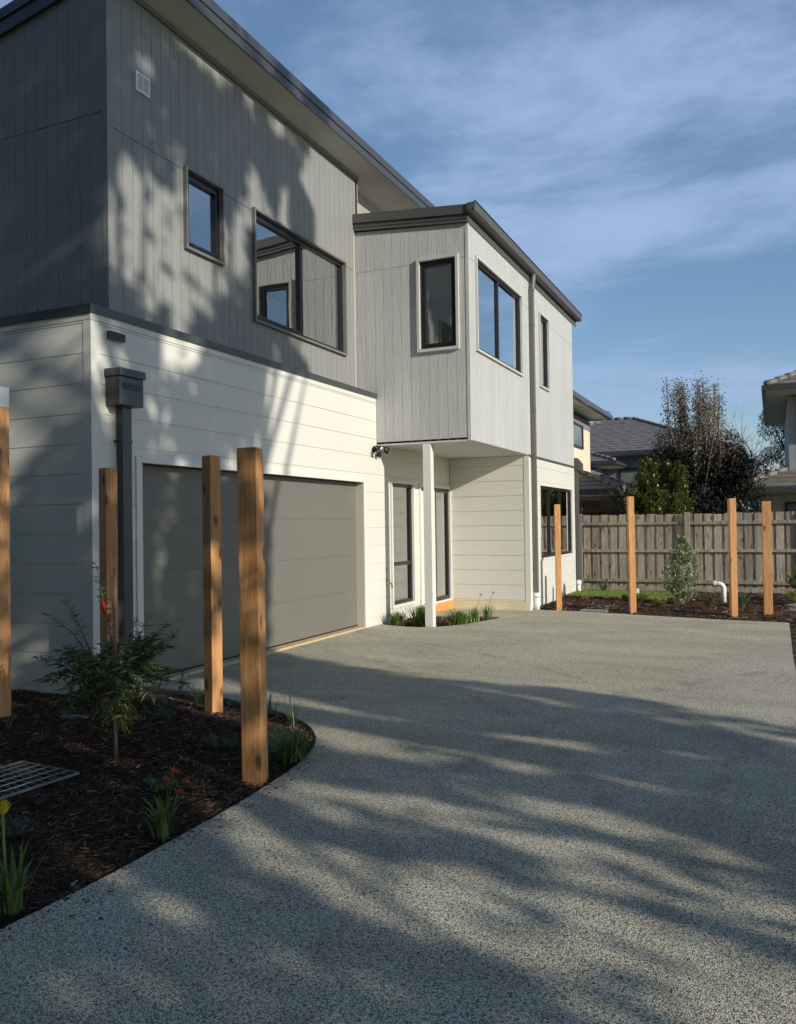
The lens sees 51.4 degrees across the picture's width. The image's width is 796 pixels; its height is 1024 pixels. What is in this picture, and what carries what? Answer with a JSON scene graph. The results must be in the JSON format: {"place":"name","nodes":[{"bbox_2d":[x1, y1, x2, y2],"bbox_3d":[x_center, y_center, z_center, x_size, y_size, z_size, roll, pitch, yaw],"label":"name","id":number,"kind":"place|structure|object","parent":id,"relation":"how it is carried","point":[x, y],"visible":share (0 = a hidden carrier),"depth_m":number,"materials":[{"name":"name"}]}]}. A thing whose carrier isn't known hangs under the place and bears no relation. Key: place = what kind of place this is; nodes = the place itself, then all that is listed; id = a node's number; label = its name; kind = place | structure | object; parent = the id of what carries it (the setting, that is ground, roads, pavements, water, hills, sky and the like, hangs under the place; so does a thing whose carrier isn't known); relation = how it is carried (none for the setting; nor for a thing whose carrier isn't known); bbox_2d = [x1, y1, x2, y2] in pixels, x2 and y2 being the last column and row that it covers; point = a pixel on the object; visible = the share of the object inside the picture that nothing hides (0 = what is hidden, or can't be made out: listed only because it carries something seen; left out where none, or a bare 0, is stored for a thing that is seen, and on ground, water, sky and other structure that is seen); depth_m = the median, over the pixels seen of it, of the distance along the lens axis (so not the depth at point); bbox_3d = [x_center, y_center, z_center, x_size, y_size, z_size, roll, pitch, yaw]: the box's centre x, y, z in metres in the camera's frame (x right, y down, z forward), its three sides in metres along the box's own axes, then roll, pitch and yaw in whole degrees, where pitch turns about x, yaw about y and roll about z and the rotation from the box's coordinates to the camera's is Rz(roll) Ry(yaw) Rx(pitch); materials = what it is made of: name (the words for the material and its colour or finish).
{"place":"outdoors","nodes":[
{"label":"outdoors","id":0,"kind":"place"},
{"bbox_2d":[0,689,315,928],"bbox_3d":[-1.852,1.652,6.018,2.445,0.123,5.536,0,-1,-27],"label":"bark mulch","id":1,"kind":"object","parent":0,"point":[228,718],"visible":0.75,"depth_m":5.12,"materials":[{"name":"brown wood"}]},
{"bbox_2d":[0,387,10,717],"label":"timber post","id":2,"kind":"object","parent":1,"relation":"on","point":[5,666],"visible":0.92,"depth_m":6.72,"materials":[{"name":"brown wood"}]},
{"bbox_2d":[1,715,14,728],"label":"grass shoot","id":3,"kind":"object","parent":1,"relation":"on","point":[10,724],"depth_m":6.40,"materials":[{"name":"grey plant"}]},
{"bbox_2d":[0,814,31,840],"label":"bush","id":4,"kind":"object","parent":1,"relation":"on","point":[19,830],"visible":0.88,"depth_m":4.09,"materials":[{"name":"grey plant"}]},
{"bbox_2d":[0,799,50,916],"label":"yellow kangaroo paw","id":5,"kind":"object","parent":1,"relation":"on","point":[12,887],"visible":1,"depth_m":3.39,"materials":[{"name":"plant"}]},
{"bbox_2d":[0,761,78,799],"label":"drain grate","id":6,"kind":"object","parent":1,"relation":"in","point":[37,775],"visible":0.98,"depth_m":4.98,"materials":[{"name":"metal"}]},
{"bbox_2d":[36,729,54,741],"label":"grass shoot","id":7,"kind":"object","parent":1,"relation":"on","point":[42,739],"depth_m":5.93,"materials":[{"name":"green plant"}]},
{"bbox_2d":[62,708,71,720],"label":"grass shoot","id":8,"kind":"object","parent":1,"relation":"on","point":[68,713],"depth_m":6.64,"materials":[{"name":"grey plant"}]},
{"bbox_2d":[59,715,88,719],"bbox_3d":[-2.634,1.669,6.716,0.288,0.041,0.132,-1,-1,24],"label":"garden rock","id":9,"kind":"object","parent":1,"relation":"on","point":[61,716],"visible":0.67,"depth_m":6.68,"materials":[{"name":"grey stone"}]},
{"bbox_2d":[99,468,118,710],"bbox_3d":[-2.458,0.708,7.033,0.110,2.163,0.110,-1,-1,38],"label":"timber post","id":10,"kind":"object","parent":1,"relation":"on","point":[108,545],"visible":0.58,"depth_m":7.00,"materials":[{"name":"brown wood"}]},
{"bbox_2d":[27,561,191,758],"bbox_3d":[-1.901,1.002,5.562,0.991,1.355,0.765,-1,-1,24],"label":"young tree","id":11,"kind":"object","parent":1,"relation":"on","point":[112,679],"visible":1,"depth_m":5.46,"materials":[{"name":"green plant"}]},
{"bbox_2d":[102,710,136,722],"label":"bush","id":12,"kind":"object","parent":1,"relation":"on","point":[110,718],"visible":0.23,"depth_m":6.49,"materials":[{"name":"green plant"}]},
{"bbox_2d":[144,702,175,720],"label":"bush","id":13,"kind":"object","parent":1,"relation":"on","point":[160,714],"visible":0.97,"depth_m":6.48,"materials":[{"name":"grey plant"}]},
{"bbox_2d":[142,774,183,794],"bbox_3d":[-1.354,1.590,4.772,0.245,0.146,0.248,0,-1,-40],"label":"bush","id":14,"kind":"object","parent":1,"relation":"on","point":[162,786],"visible":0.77,"depth_m":4.77,"materials":[{"name":"green plant"}]},
{"bbox_2d":[142,765,185,842],"bbox_3d":[-1.186,1.470,4.194,0.266,0.360,0.245,0,-1,-31],"label":"orange kangaroo paw","id":15,"kind":"object","parent":1,"relation":"on","point":[162,819],"visible":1,"depth_m":4.17,"materials":[{"name":"plant"}]},
{"bbox_2d":[79,689,293,724],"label":"bark mulch","id":16,"kind":"object","parent":1,"relation":"on","point":[184,698],"visible":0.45,"depth_m":7.36,"materials":[{"name":"brown wood"}]},
{"bbox_2d":[185,686,203,702],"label":"grass shoot","id":17,"kind":"object","parent":1,"relation":"on","point":[196,697],"depth_m":7.26,"materials":[{"name":"green plant"}]},
{"bbox_2d":[202,455,222,712],"bbox_3d":[-1.526,0.655,6.804,0.108,2.237,0.108,-2,-1,39],"label":"timber post","id":18,"kind":"object","parent":1,"relation":"on","point":[212,591],"visible":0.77,"depth_m":6.77,"materials":[{"name":"brown wood"}]},
{"bbox_2d":[194,732,241,748],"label":"bush","id":19,"kind":"object","parent":1,"relation":"on","point":[210,740],"visible":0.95,"depth_m":5.66,"materials":[{"name":"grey plant"}]},
{"bbox_2d":[237,447,267,786],"bbox_3d":[-0.896,0.671,5.101,0.125,2.134,0.125,-1,-1,11],"label":"timber post","id":20,"kind":"object","parent":1,"relation":"on","point":[252,620],"visible":0.89,"depth_m":5.04,"materials":[{"name":"brown wood"}]},
{"bbox_2d":[267,691,281,713],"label":"grass shoot","id":21,"kind":"object","parent":1,"relation":"on","point":[269,705],"depth_m":6.84,"materials":[{"name":"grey plant"}]},
{"bbox_2d":[239,721,331,763],"bbox_3d":[-0.693,1.532,5.486,0.684,0.219,0.755,-2,-1,42],"label":"strappy tuft","id":22,"kind":"object","parent":1,"relation":"on","point":[294,749],"visible":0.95,"depth_m":5.45,"materials":[{"name":"green plant"}]},
{"bbox_2d":[271,693,301,725],"bbox_3d":[-0.821,1.522,6.437,0.334,0.272,0.223,-1,-1,24],"label":"grass shoot","id":23,"kind":"object","parent":1,"relation":"on","point":[293,717],"depth_m":6.42,"materials":[{"name":"green plant"}]},
{"bbox_2d":[0,608,795,1023],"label":"driveway","id":24,"kind":"structure","parent":0,"point":[568,858],"depth_m":3.84,"materials":[{"name":"concrete"}]},
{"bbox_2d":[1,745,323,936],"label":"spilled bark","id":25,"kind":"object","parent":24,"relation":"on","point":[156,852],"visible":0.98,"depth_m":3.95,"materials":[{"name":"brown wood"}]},
{"bbox_2d":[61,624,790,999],"bbox_3d":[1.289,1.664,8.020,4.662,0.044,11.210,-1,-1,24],"label":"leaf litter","id":26,"kind":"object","parent":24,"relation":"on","point":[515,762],"visible":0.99,"depth_m":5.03,"materials":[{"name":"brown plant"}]},
{"bbox_2d":[0,0,795,512],"label":"sky","id":27,"kind":"structure","parent":0,"point":[641,154],"materials":[{"name":"blue"}]},
{"bbox_2d":[392,616,495,626],"bbox_3d":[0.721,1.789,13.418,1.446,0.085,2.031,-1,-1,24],"label":"bark mulch","id":28,"kind":"object","parent":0,"point":[440,620],"visible":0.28,"depth_m":13.53,"materials":[{"name":"brown wood"}]},
{"bbox_2d":[382,610,415,625],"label":"strappy tuft","id":29,"kind":"object","parent":28,"relation":"on","point":[396,619],"visible":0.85,"depth_m":12.92,"materials":[{"name":"green plant"}]},
{"bbox_2d":[400,604,437,626],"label":"strappy tuft","id":30,"kind":"object","parent":28,"relation":"on","point":[419,615],"visible":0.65,"depth_m":12.87,"materials":[{"name":"green plant"}]},
{"bbox_2d":[437,608,473,625],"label":"strappy tuft","id":31,"kind":"object","parent":28,"relation":"on","point":[458,617],"visible":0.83,"depth_m":12.87,"materials":[{"name":"green plant"}]},
{"bbox_2d":[466,594,481,621],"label":"flowering tuft","id":32,"kind":"object","parent":28,"relation":"on","point":[474,614],"visible":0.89,"depth_m":13.45,"materials":[{"name":"green plant"}]},
{"bbox_2d":[481,592,494,619],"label":"flowering tuft","id":33,"kind":"object","parent":28,"relation":"on","point":[488,614],"visible":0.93,"depth_m":13.78,"materials":[{"name":"green plant"}]},
{"bbox_2d":[567,589,675,598],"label":"lawn grass","id":34,"kind":"structure","parent":0,"point":[651,593],"depth_m":17.83,"materials":[{"name":"green plant"}]},
{"bbox_2d":[540,590,795,627],"bbox_3d":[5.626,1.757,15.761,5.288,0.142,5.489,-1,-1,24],"label":"bark mulch","id":35,"kind":"object","parent":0,"point":[723,608],"visible":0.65,"depth_m":15.16,"materials":[{"name":"brown wood"}]},
{"bbox_2d":[554,504,561,610],"bbox_3d":[2.949,0.846,15.231,0.100,1.978,0.100,-1,-1,4],"label":"timber post","id":36,"kind":"object","parent":35,"relation":"on","point":[558,573],"visible":0.91,"depth_m":15.18,"materials":[{"name":"brown wood"}]},
{"bbox_2d":[579,594,587,600],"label":"bush","id":37,"kind":"object","parent":35,"relation":"on","point":[583,598],"visible":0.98,"depth_m":16.52,"materials":[{"name":"plant"}]},
{"bbox_2d":[579,609,607,612],"bbox_3d":[3.537,1.785,14.903,0.480,0.045,0.260,-1,-1,26],"label":"stepping stone","id":38,"kind":"object","parent":35,"relation":"on","point":[595,610],"visible":0.8,"depth_m":14.82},
{"bbox_2d":[597,582,607,589],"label":"bush","id":39,"kind":"object","parent":35,"relation":"on","point":[604,586],"visible":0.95,"depth_m":18.72,"materials":[{"name":"green plant"}]},
{"bbox_2d":[564,595,666,599],"bbox_3d":[4.090,1.790,17.279,2.974,0.080,0.030,-1,-1,31],"label":"lawn edging","id":40,"kind":"object","parent":35,"relation":"on","point":[607,596],"visible":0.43,"depth_m":17.15,"materials":[{"name":"brown wood"}]},
{"bbox_2d":[620,594,628,600],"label":"bush","id":41,"kind":"object","parent":35,"relation":"on","point":[624,597],"visible":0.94,"depth_m":16.47,"materials":[{"name":"green plant"}]},
{"bbox_2d":[626,496,636,613],"bbox_3d":[4.125,0.766,14.611,0.105,2.087,0.105,-1,-1,0],"label":"timber post","id":42,"kind":"object","parent":35,"relation":"on","point":[631,554],"visible":0.9,"depth_m":14.56,"materials":[{"name":"brown wood"}]},
{"bbox_2d":[628,592,647,603],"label":"bush","id":43,"kind":"object","parent":35,"relation":"on","point":[640,599],"visible":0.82,"depth_m":15.77,"materials":[{"name":"green plant"}]},
{"bbox_2d":[648,598,664,606],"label":"bush","id":44,"kind":"object","parent":35,"relation":"on","point":[657,603],"visible":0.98,"depth_m":15.23,"materials":[{"name":"green plant"}]},
{"bbox_2d":[659,535,703,603],"bbox_3d":[5.424,1.132,15.792,0.844,1.406,0.893,-1,-1,24],"label":"leafy bush","id":45,"kind":"object","parent":35,"relation":"on","point":[680,554],"visible":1,"depth_m":15.69,"materials":[{"name":"green plant"}]},
{"bbox_2d":[575,511,795,593],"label":"paling fence","id":46,"kind":"object","parent":35,"relation":"on","point":[603,550],"visible":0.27,"depth_m":18.37,"materials":[{"name":"wood"}]},
{"bbox_2d":[695,593,719,608],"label":"bush","id":47,"kind":"object","parent":35,"relation":"on","point":[706,601],"visible":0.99,"depth_m":14.72,"materials":[{"name":"green plant"}]},
{"bbox_2d":[714,581,726,602],"bbox_3d":[6.229,1.566,15.993,0.225,0.468,0.115,-1,-1,24],"label":"vent pipe","id":48,"kind":"object","parent":35,"relation":"on","point":[721,585],"visible":0.96,"depth_m":15.94,"materials":[{"name":"white plastic"}]},
{"bbox_2d":[727,498,737,616],"bbox_3d":[5.537,0.775,13.678,0.105,2.001,0.105,-1,-1,2],"label":"timber post","id":49,"kind":"object","parent":35,"relation":"on","point":[732,558],"visible":0.88,"depth_m":13.63,"materials":[{"name":"brown wood"}]},
{"bbox_2d":[738,592,751,605],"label":"bush","id":50,"kind":"object","parent":35,"relation":"on","point":[743,601],"visible":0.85,"depth_m":15.03,"materials":[{"name":"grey plant"}]},
{"bbox_2d":[762,501,772,614],"bbox_3d":[6.175,0.793,13.828,0.135,1.950,0.060,-1,-1,18],"label":"timber post","id":51,"kind":"object","parent":35,"relation":"on","point":[767,558],"visible":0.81,"depth_m":13.80,"materials":[{"name":"brown wood"}]},
{"bbox_2d":[784,566,795,591],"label":"bush","id":52,"kind":"object","parent":35,"relation":"on","point":[791,581],"visible":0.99,"depth_m":15.92,"materials":[{"name":"green plant"}]},
{"bbox_2d":[784,603,795,607],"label":"garden rock","id":53,"kind":"object","parent":35,"relation":"on","point":[791,605],"visible":0.64,"depth_m":14.94,"materials":[{"name":"grey stone"}]},
{"bbox_2d":[787,589,795,602],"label":"bush","id":54,"kind":"object","parent":35,"relation":"on","point":[792,595],"visible":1,"depth_m":15.18,"materials":[{"name":"green plant"}]},
{"bbox_2d":[790,623,795,668],"bbox_3d":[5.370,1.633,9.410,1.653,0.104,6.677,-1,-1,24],"label":"bark mulch","id":55,"kind":"object","parent":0,"point":[794,655],"visible":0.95,"depth_m":10.71,"materials":[{"name":"brown wood"}]},
{"label":"ground","id":56,"kind":"structure","parent":0,"visible":0},
{"bbox_2d":[0,0,582,695],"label":"townhouse","id":57,"kind":"structure","parent":56,"relation":"on","point":[224,236],"depth_m":10.04,"materials":[{"name":"white paint"}]},
{"bbox_2d":[182,165,225,265],"bbox_3d":[-2.272,-3.411,9.590,0.130,0.930,0.710,-1,-1,24],"label":"window","id":58,"kind":"structure","parent":57,"relation":"in","point":[200,199],"depth_m":9.64,"materials":[{"name":"clear glass"}]},
{"bbox_2d":[142,465,357,679],"bbox_3d":[-1.650,0.622,10.290,0.062,2.150,4.880,-1,-1,24],"label":"garage door","id":59,"kind":"structure","parent":57,"relation":"in","point":[310,525],"depth_m":10.25,"materials":[{"name":"metal"}]},
{"bbox_2d":[251,207,347,355],"bbox_3d":[-1.351,-3.129,11.613,0.130,1.450,2.480,-1,-1,24],"label":"window","id":60,"kind":"structure","parent":57,"relation":"in","point":[297,292],"depth_m":11.53,"materials":[{"name":"clear glass"}]},
{"bbox_2d":[389,480,415,608],"bbox_3d":[0.052,0.524,13.752,0.115,2.080,0.950,-1,-1,24],"label":"window","id":61,"kind":"structure","parent":57,"relation":"in","point":[402,529],"depth_m":13.84,"materials":[{"name":"black metal"}]},
{"bbox_2d":[421,490,424,603],"bbox_3d":[0.488,0.624,14.821,0.046,2.020,0.620,-1,-1,24],"label":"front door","id":62,"kind":"structure","parent":57,"relation":"in","point":[421,490],"depth_m":14.68,"materials":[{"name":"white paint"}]},
{"bbox_2d":[416,253,459,352],"bbox_3d":[0.615,-3.148,12.521,0.675,1.430,0.125,-1,-1,24],"label":"window","id":63,"kind":"structure","parent":57,"relation":"in","point":[421,286],"depth_m":12.53,"materials":[{"name":"black metal"}]},
{"bbox_2d":[474,255,523,376],"bbox_3d":[1.674,-3.168,13.730,0.120,1.455,2.520,-1,-1,24],"label":"window","id":64,"kind":"structure","parent":57,"relation":"in","point":[499,325],"depth_m":13.67,"materials":[{"name":"clear glass"}]},
{"bbox_2d":[538,311,550,391],"bbox_3d":[2.851,-3.146,16.331,0.120,1.455,0.730,-1,-1,24],"label":"window","id":65,"kind":"structure","parent":57,"relation":"in","point":[543,335],"depth_m":16.51,"materials":[{"name":"black glass"}]},
{"bbox_2d":[539,483,573,560],"bbox_3d":[3.260,0.201,17.106,0.100,1.475,2.820,-1,-1,24],"label":"window","id":66,"kind":"structure","parent":57,"relation":"in","point":[549,496],"depth_m":16.96,"materials":[{"name":"black metal"}]},
{"bbox_2d":[579,500,624,515],"bbox_3d":[4.278,0.804,22.152,3.515,2.230,0.133,-1,-1,24],"label":"paling fence","id":67,"kind":"object","parent":56,"relation":"on","point":[595,507],"visible":0.2,"depth_m":21.71,"materials":[{"name":"wood"}]},
{"bbox_2d":[573,390,654,500],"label":"cream house","id":68,"kind":"structure","parent":56,"relation":"on","point":[593,484],"depth_m":27.46,"materials":[{"name":"beige paint"}]},
{"bbox_2d":[573,421,583,449],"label":"window","id":69,"kind":"structure","parent":68,"relation":"in","point":[578,432],"depth_m":28.00,"materials":[{"name":"clear glass"}]},
{"bbox_2d":[594,483,635,512],"bbox_3d":[6.124,0.502,22.506,1.638,2.796,1.094,-1,-1,24],"label":"yucca","id":70,"kind":"object","parent":56,"relation":"on","point":[619,493],"visible":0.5,"depth_m":22.44,"materials":[{"name":"green plant"}]},
{"bbox_2d":[615,494,640,514],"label":"hedge shrub","id":71,"kind":"object","parent":56,"relation":"on","point":[624,510],"visible":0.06,"depth_m":20.90,"materials":[{"name":"green plant"}]},
{"bbox_2d":[617,457,673,514],"bbox_3d":[6.280,0.218,20.604,1.615,3.262,1.415,-2,-1,44],"label":"hedge shrub","id":72,"kind":"object","parent":56,"relation":"on","point":[646,485],"visible":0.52,"depth_m":20.40,"materials":[{"name":"green plant"}]},
{"bbox_2d":[590,417,736,512],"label":"grey house","id":73,"kind":"structure","parent":56,"relation":"on","point":[620,447],"depth_m":39.99,"materials":[{"name":"concrete"}]},
{"bbox_2d":[619,468,666,491],"bbox_3d":[11.868,-1.285,39.176,2.720,1.620,0.050,-1,-1,24],"label":"window","id":74,"kind":"structure","parent":73,"relation":"in","point":[626,475],"depth_m":39.57,"materials":[{"name":"grey glass"}]},
{"bbox_2d":[651,459,700,514],"bbox_3d":[6.810,0.256,20.494,1.529,3.166,1.609,0,-1,-34],"label":"hedge shrub","id":75,"kind":"object","parent":56,"relation":"on","point":[677,481],"visible":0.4,"depth_m":20.32,"materials":[{"name":"green plant"}]},
{"bbox_2d":[644,468,766,514],"bbox_3d":[13.547,0.202,29.688,9.537,3.411,4.174,-1,-1,24],"label":"olive shrub","id":76,"kind":"object","parent":56,"relation":"on","point":[753,499],"visible":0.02,"depth_m":30.31,"materials":[{"name":"green plant"}]},
{"bbox_2d":[647,371,772,513],"bbox_3d":[8.410,-0.996,22.541,3.322,5.723,2.491,-1,-1,24],"label":"bronze tree","id":77,"kind":"object","parent":56,"relation":"on","point":[719,471],"visible":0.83,"depth_m":22.16,"materials":[{"name":"brown plant"}]},
{"bbox_2d":[721,404,784,512],"bbox_3d":[15.354,-1.360,35.357,5.497,6.659,4.374,-1,-1,24],"label":"bare tree","id":78,"kind":"object","parent":56,"relation":"on","point":[747,445],"visible":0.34,"depth_m":35.45,"materials":[{"name":"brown plant"}]},
{"bbox_2d":[753,409,784,474],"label":"gum tree","id":79,"kind":"object","parent":56,"relation":"on","point":[775,457],"visible":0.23,"depth_m":42.07,"materials":[{"name":"green plant"}]},
{"bbox_2d":[745,370,795,512],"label":"taupe house","id":80,"kind":"structure","parent":56,"relation":"on","point":[779,399],"depth_m":24.42,"materials":[{"name":"concrete"}]},
{"bbox_2d":[785,502,795,511],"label":"window","id":81,"kind":"structure","parent":80,"relation":"in","point":[789,506],"depth_m":24.01,"materials":[{"name":"black metal"}]}
]}

